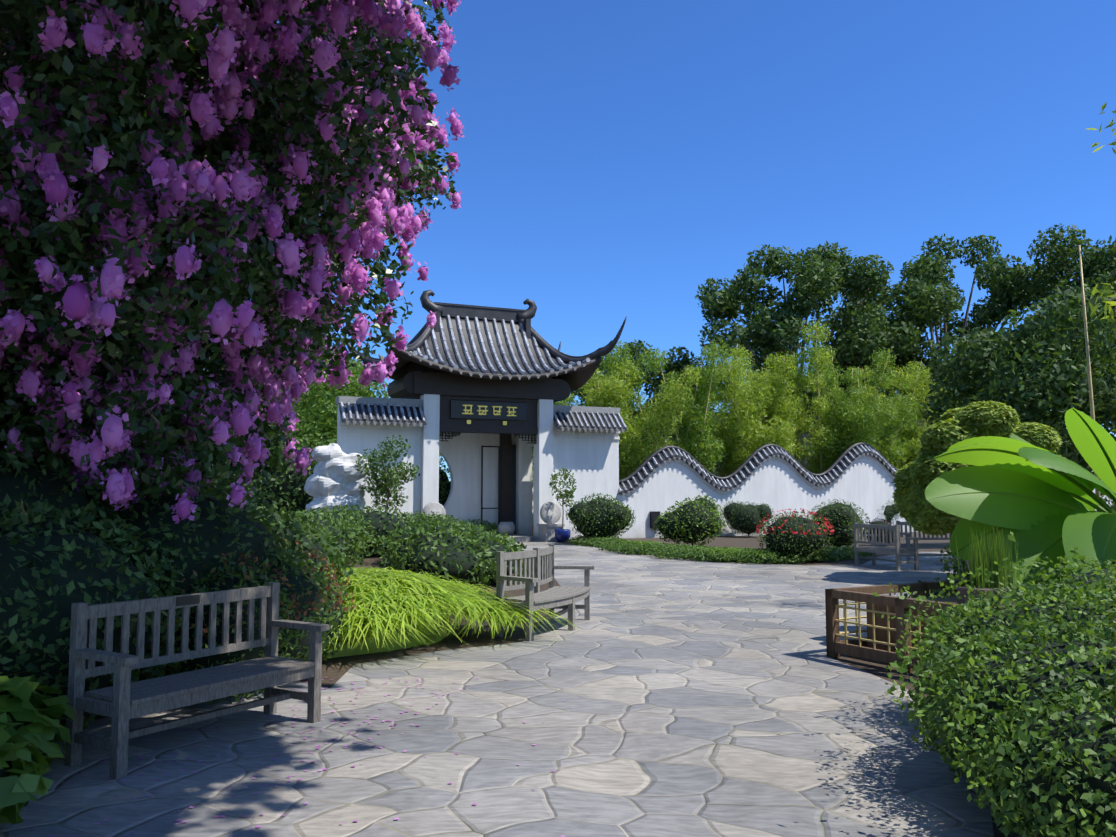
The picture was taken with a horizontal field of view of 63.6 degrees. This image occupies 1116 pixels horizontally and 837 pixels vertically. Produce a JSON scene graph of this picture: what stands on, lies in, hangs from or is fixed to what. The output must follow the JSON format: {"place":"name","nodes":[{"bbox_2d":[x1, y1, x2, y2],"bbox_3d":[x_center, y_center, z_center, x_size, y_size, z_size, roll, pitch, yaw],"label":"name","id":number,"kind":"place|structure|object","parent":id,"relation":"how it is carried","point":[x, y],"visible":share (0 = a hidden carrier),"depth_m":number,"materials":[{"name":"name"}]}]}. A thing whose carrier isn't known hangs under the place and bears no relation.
{"place":"outdoors","nodes":[
{"label":"outdoors","id":0,"kind":"place"},
{"bbox_2d":[23,532,1044,836],"bbox_3d":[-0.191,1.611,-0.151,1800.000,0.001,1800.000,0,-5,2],"label":"ground","id":1,"kind":"structure","parent":0,"point":[335,670],"depth_m":9.89,"materials":[{"name":"soil"}]},
{"bbox_2d":[0,0,463,523],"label":"crape myrtle tree","id":2,"kind":"object","parent":1,"relation":"on","point":[182,174],"visible":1,"depth_m":6.82,"materials":[{"name":"purple plant"}]},
{"bbox_2d":[0,423,528,823],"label":"bed shrubs","id":3,"kind":"object","parent":1,"relation":"on","point":[64,546],"visible":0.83,"depth_m":6.87,"materials":[{"name":"green plant"}]},
{"bbox_2d":[209,435,336,514],"bbox_3d":[-10.647,2.784,38.224,9.018,4.179,4.101,0,-5,2],"label":"hedge shrub","id":4,"kind":"object","parent":1,"relation":"on","point":[287,486],"visible":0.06,"depth_m":36.79,"materials":[{"name":"green plant"}]},
{"bbox_2d":[199,343,361,461],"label":"tree","id":5,"kind":"object","parent":1,"relation":"on","point":[260,387],"visible":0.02,"depth_m":48.98,"materials":[{"name":"green plant"}]},
{"bbox_2d":[257,358,388,448],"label":"tree","id":6,"kind":"object","parent":1,"relation":"on","point":[325,424],"visible":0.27,"depth_m":42.39,"materials":[{"name":"green plant"}]},
{"bbox_2d":[304,443,369,512],"bbox_3d":[-6.627,2.361,27.031,2.009,3.250,1.120,0,-5,2],"label":"scholar's rock","id":7,"kind":"object","parent":1,"relation":"on","point":[333,478],"visible":0.73,"depth_m":26.82,"materials":[{"name":"white stone"}]},
{"bbox_2d":[309,440,441,474],"bbox_3d":[-7.241,2.288,36.340,5.617,4.876,4.830,1,-5,-17],"label":"tree","id":8,"kind":"object","parent":1,"relation":"on","point":[313,464],"visible":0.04,"depth_m":35.32,"materials":[{"name":"green plant"}]},
{"bbox_2d":[355,434,419,511],"bbox_3d":[-5.146,2.221,26.835,1.960,3.447,2.002,0,-5,2],"label":"tree by rock","id":9,"kind":"object","parent":1,"relation":"on","point":[394,480],"visible":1,"depth_m":26.71,"materials":[{"name":"green plant"}]},
{"bbox_2d":[439,457,450,505],"bbox_3d":[-6.030,2.670,33.033,5.244,3.461,2.067,0,-5,2],"label":"moon gate opening","id":10,"kind":"object","parent":1,"relation":"on","point":[444,486],"visible":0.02,"depth_m":32.79,"materials":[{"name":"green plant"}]},
{"bbox_2d":[308,566,582,658],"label":"ornamental grass","id":11,"kind":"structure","parent":1,"relation":"on","point":[395,610],"depth_m":9.42,"materials":[{"name":"green plant"}]},
{"bbox_2d":[336,394,619,539],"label":"walls","id":12,"kind":"structure","parent":1,"relation":"on","point":[589,459],"depth_m":31.39,"materials":[{"name":"white paint"}]},
{"bbox_2d":[387,362,570,402],"bbox_3d":[-2.734,-1.243,31.274,5.960,1.230,2.440,2,-5,-23],"label":"roof eave","id":13,"kind":"object","parent":12,"relation":"on","point":[417,380],"visible":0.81,"depth_m":30.01,"materials":[{"name":"black wood"}]},
{"bbox_2d":[362,316,601,390],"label":"tiled roof","id":14,"kind":"structure","parent":13,"relation":"on","point":[579,377],"depth_m":30.52,"materials":[{"name":"grey tile"}]},
{"bbox_2d":[341,290,626,391],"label":"gate roof tiles","id":15,"kind":"object","parent":14,"relation":"on","point":[522,318],"visible":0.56,"depth_m":30.76,"materials":[{"name":"grey tile"}]},
{"bbox_2d":[339,402,627,432],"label":"wall roof tiles","id":16,"kind":"object","parent":12,"relation":"on","point":[375,414],"visible":0.98,"depth_m":28.91,"materials":[{"name":"grey tile"}]},
{"bbox_2d":[439,395,537,533],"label":"gate lintel and sign","id":17,"kind":"structure","parent":12,"relation":"attached to","point":[505,418],"depth_m":30.49,"materials":[{"name":"black wood"}]},
{"bbox_2d":[439,432,459,437],"bbox_3d":[-4.083,0.131,31.627,2.122,1.387,0.984,2,-5,-23],"label":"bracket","id":18,"kind":"object","parent":17,"relation":"attached to","point":[447,434],"visible":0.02,"depth_m":31.60,"materials":[{"name":"brown wood"}]},
{"bbox_2d":[461,519,497,531],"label":"gate plants","id":19,"kind":"object","parent":1,"relation":"on","point":[482,524],"visible":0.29,"depth_m":31.88,"materials":[{"name":"green plant"}]},
{"bbox_2d":[422,501,564,541],"bbox_3d":[-2.587,3.483,30.542,4.800,1.330,3.240,2,-5,-23],"label":"gate step and drum stones","id":20,"kind":"object","parent":1,"relation":"on","point":[550,513],"visible":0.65,"depth_m":30.11,"materials":[{"name":"grey stone"}]},
{"bbox_2d":[0,541,993,836],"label":"stone paving","id":21,"kind":"structure","parent":1,"relation":"on","point":[672,697],"depth_m":5.83,"materials":[{"name":"grey stone"}]},
{"bbox_2d":[65,582,329,779],"bbox_3d":[-2.284,1.630,5.885,0.580,0.950,1.556,-3,-6,32],"label":"bench","id":22,"kind":"object","parent":21,"relation":"on","point":[122,700],"visible":1,"depth_m":5.77,"materials":[{"name":"grey wood"}]},
{"bbox_2d":[24,677,564,836],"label":"fallen petals","id":23,"kind":"object","parent":21,"relation":"on","point":[257,826],"visible":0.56,"depth_m":5.46,"materials":[{"name":"purple plant"}]},
{"bbox_2d":[496,545,593,641],"bbox_3d":[-0.102,2.032,10.748,0.660,0.950,1.907,-2,-5,23],"label":"curved bench","id":24,"kind":"object","parent":21,"relation":"on","point":[540,562],"visible":0.96,"depth_m":10.53,"materials":[{"name":"grey wood"}]},
{"bbox_2d":[854,523,920,570],"bbox_3d":[7.135,2.759,19.536,0.580,0.950,1.520,1,-5,-16],"label":"bench","id":25,"kind":"object","parent":21,"relation":"on","point":[897,551],"visible":1,"depth_m":19.29,"materials":[{"name":"grey wood"}]},
{"bbox_2d":[896,521,950,560],"bbox_3d":[8.956,2.892,21.142,1.820,0.950,0.580,1,-5,-6],"label":"bench","id":26,"kind":"object","parent":21,"relation":"on","point":[907,545],"visible":0.31,"depth_m":21.12,"materials":[{"name":"grey wood"}]},
{"bbox_2d":[531,398,570,535],"bbox_3d":[-0.570,1.152,34.388,4.741,6.720,3.950,0,-5,2],"label":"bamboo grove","id":27,"kind":"object","parent":1,"relation":"on","point":[562,402],"depth_m":33.56,"materials":[{"name":"green plant"}]},
{"bbox_2d":[548,468,576,542],"bbox_3d":[0.161,2.843,29.650,0.945,2.460,0.929,2,-5,-23],"label":"potted plant","id":28,"kind":"object","parent":1,"relation":"on","point":[562,535],"visible":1,"depth_m":29.58,"materials":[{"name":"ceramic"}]},
{"bbox_2d":[565,493,635,538],"bbox_3d":[1.354,3.188,28.500,2.262,1.681,1.957,0,-5,2],"label":"island shrub","id":29,"kind":"object","parent":1,"relation":"on","point":[598,516],"visible":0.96,"depth_m":27.90,"materials":[{"name":"green plant"}]},
{"bbox_2d":[556,359,701,479],"bbox_3d":[2.440,1.020,34.834,3.156,7.056,6.357,4,-6,-42],"label":"bamboo grove","id":30,"kind":"object","parent":1,"relation":"on","point":[627,457],"visible":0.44,"depth_m":34.12,"materials":[{"name":"green plant"}]},
{"bbox_2d":[571,339,720,468],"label":"tree","id":31,"kind":"object","parent":1,"relation":"on","point":[677,365],"visible":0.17,"depth_m":59.44,"materials":[{"name":"green plant"}]},
{"bbox_2d":[599,340,734,474],"bbox_3d":[4.386,0.701,36.142,5.566,7.905,4.092,0,-5,2],"label":"bamboo grove","id":32,"kind":"object","parent":1,"relation":"on","point":[697,439],"visible":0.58,"depth_m":36.07,"materials":[{"name":"green plant"}]},
{"bbox_2d":[654,494,726,546],"bbox_3d":[3.964,3.089,27.030,2.204,1.637,1.890,0,-5,2],"label":"island shrub","id":33,"kind":"object","parent":1,"relation":"on","point":[694,521],"visible":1,"depth_m":26.56,"materials":[{"name":"green plant"}]},
{"bbox_2d":[565,536,876,563],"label":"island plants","id":34,"kind":"object","parent":1,"relation":"on","point":[706,552],"visible":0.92,"depth_m":21.81,"materials":[{"name":"green plant"}]},
{"bbox_2d":[720,500,773,536],"bbox_3d":[6.921,3.706,33.018,1.573,1.395,1.788,4,-6,-40],"label":"island shrub","id":35,"kind":"object","parent":1,"relation":"on","point":[742,519],"visible":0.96,"depth_m":32.65,"materials":[{"name":"green plant"}]},
{"bbox_2d":[710,343,797,476],"bbox_3d":[8.217,0.775,37.365,3.728,7.962,4.370,0,-5,2],"label":"bamboo grove","id":36,"kind":"object","parent":1,"relation":"on","point":[740,445],"visible":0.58,"depth_m":36.62,"materials":[{"name":"green plant"}]},
{"bbox_2d":[756,509,835,561],"bbox_3d":[5.555,2.763,21.078,1.835,1.305,1.632,0,-5,2],"label":"flowering shrub","id":37,"kind":"object","parent":1,"relation":"on","point":[800,534],"visible":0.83,"depth_m":20.68,"materials":[{"name":"green plant"}]},
{"bbox_2d":[744,319,868,473],"bbox_3d":[10.271,0.314,38.335,5.579,9.038,3.944,-2,-5,28],"label":"bamboo grove","id":38,"kind":"object","parent":1,"relation":"on","point":[820,438],"visible":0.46,"depth_m":38.02,"materials":[{"name":"green plant"}]},
{"bbox_2d":[695,240,920,465],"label":"tree","id":39,"kind":"object","parent":1,"relation":"on","point":[862,333],"visible":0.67,"depth_m":54.98,"materials":[{"name":"green plant"}]},
{"bbox_2d":[808,498,869,547],"bbox_3d":[7.777,2.975,24.947,1.776,1.521,1.950,0,-5,2],"label":"island shrub","id":40,"kind":"object","parent":1,"relation":"on","point":[842,518],"visible":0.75,"depth_m":24.32,"materials":[{"name":"green plant"}]},
{"bbox_2d":[804,344,918,470],"bbox_3d":[13.005,0.841,39.593,4.874,8.198,5.788,4,-6,-41],"label":"bamboo grove","id":41,"kind":"object","parent":1,"relation":"on","point":[870,425],"visible":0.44,"depth_m":38.62,"materials":[{"name":"green plant"}]},
{"bbox_2d":[618,442,1112,537],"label":"wavy wall","id":42,"kind":"structure","parent":1,"relation":"on","point":[775,477],"depth_m":34.64,"materials":[{"name":"white paint"}]},
{"bbox_2d":[650,511,659,527],"bbox_3d":[3.510,3.660,32.499,0.350,0.600,0.160,2,-5,-23],"label":"wall utility box","id":43,"kind":"object","parent":42,"relation":"attached to","point":[654,515],"visible":0.71,"depth_m":32.41,"materials":[{"name":"black metal"}]},
{"bbox_2d":[814,357,925,468],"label":"bamboo grove","id":44,"kind":"object","parent":1,"relation":"on","point":[912,385],"visible":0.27,"depth_m":41.32,"materials":[{"name":"green plant"}]},
{"bbox_2d":[863,518,893,545],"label":"shrub","id":45,"kind":"object","parent":1,"relation":"on","point":[879,522],"visible":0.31,"depth_m":27.43,"materials":[{"name":"green plant"}]},
{"bbox_2d":[877,503,899,521],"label":"island shrub","id":46,"kind":"object","parent":1,"relation":"on","point":[890,512],"visible":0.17,"depth_m":36.90,"materials":[{"name":"green plant"}]},
{"bbox_2d":[863,367,974,466],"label":"bamboo grove","id":47,"kind":"object","parent":1,"relation":"on","point":[914,442],"visible":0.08,"depth_m":41.23,"materials":[{"name":"green plant"}]},
{"bbox_2d":[825,497,1048,672],"bbox_3d":[4.401,1.493,9.005,3.055,1.737,1.905,3,-5,-30],"label":"wooden planter","id":48,"kind":"object","parent":1,"relation":"on","point":[878,643],"visible":0.46,"depth_m":8.71,"materials":[{"name":"brown wood"}]},
{"bbox_2d":[836,233,1064,424],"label":"tree","id":49,"kind":"object","parent":1,"relation":"on","point":[925,300],"visible":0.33,"depth_m":58.44,"materials":[{"name":"green plant"}]},
{"bbox_2d":[891,400,1061,536],"bbox_3d":[7.920,1.404,16.719,3.262,3.378,3.398,-2,-5,28],"label":"shrub","id":50,"kind":"object","parent":1,"relation":"on","point":[913,480],"visible":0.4,"depth_m":16.05,"materials":[{"name":"green plant"}]},
{"bbox_2d":[873,492,1115,836],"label":"bed shrubs","id":51,"kind":"object","parent":1,"relation":"on","point":[1027,700],"visible":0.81,"depth_m":4.45,"materials":[{"name":"green plant"}]},
{"bbox_2d":[919,280,1115,494],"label":"magnolia tree","id":52,"kind":"object","parent":1,"relation":"on","point":[1054,378],"visible":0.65,"depth_m":19.30,"materials":[{"name":"green plant"}]},
{"bbox_2d":[924,407,1115,592],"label":"banana plant","id":53,"kind":"object","parent":1,"relation":"on","point":[1009,484],"visible":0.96,"depth_m":9.44,"materials":[{"name":"green plant"}]},
{"bbox_2d":[1008,223,1115,428],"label":"tree","id":54,"kind":"object","parent":1,"relation":"on","point":[1099,267],"visible":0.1,"depth_m":54.29,"materials":[{"name":"green plant"}]},
{"bbox_2d":[1078,102,1115,511],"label":"tall bamboo culms","id":55,"kind":"object","parent":1,"relation":"on","point":[1105,291],"visible":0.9,"depth_m":12.20,"materials":[{"name":"green plant"}]},
{"bbox_2d":[133,0,1115,481],"label":"sky","id":56,"kind":"structure","parent":0,"point":[617,158],"materials":[{"name":"blue"}]},
{"bbox_2d":[619,412,929,476],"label":"bamboo","id":57,"kind":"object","parent":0,"point":[804,435],"depth_m":77.55,"materials":[{"name":"green plant"}]}
]}

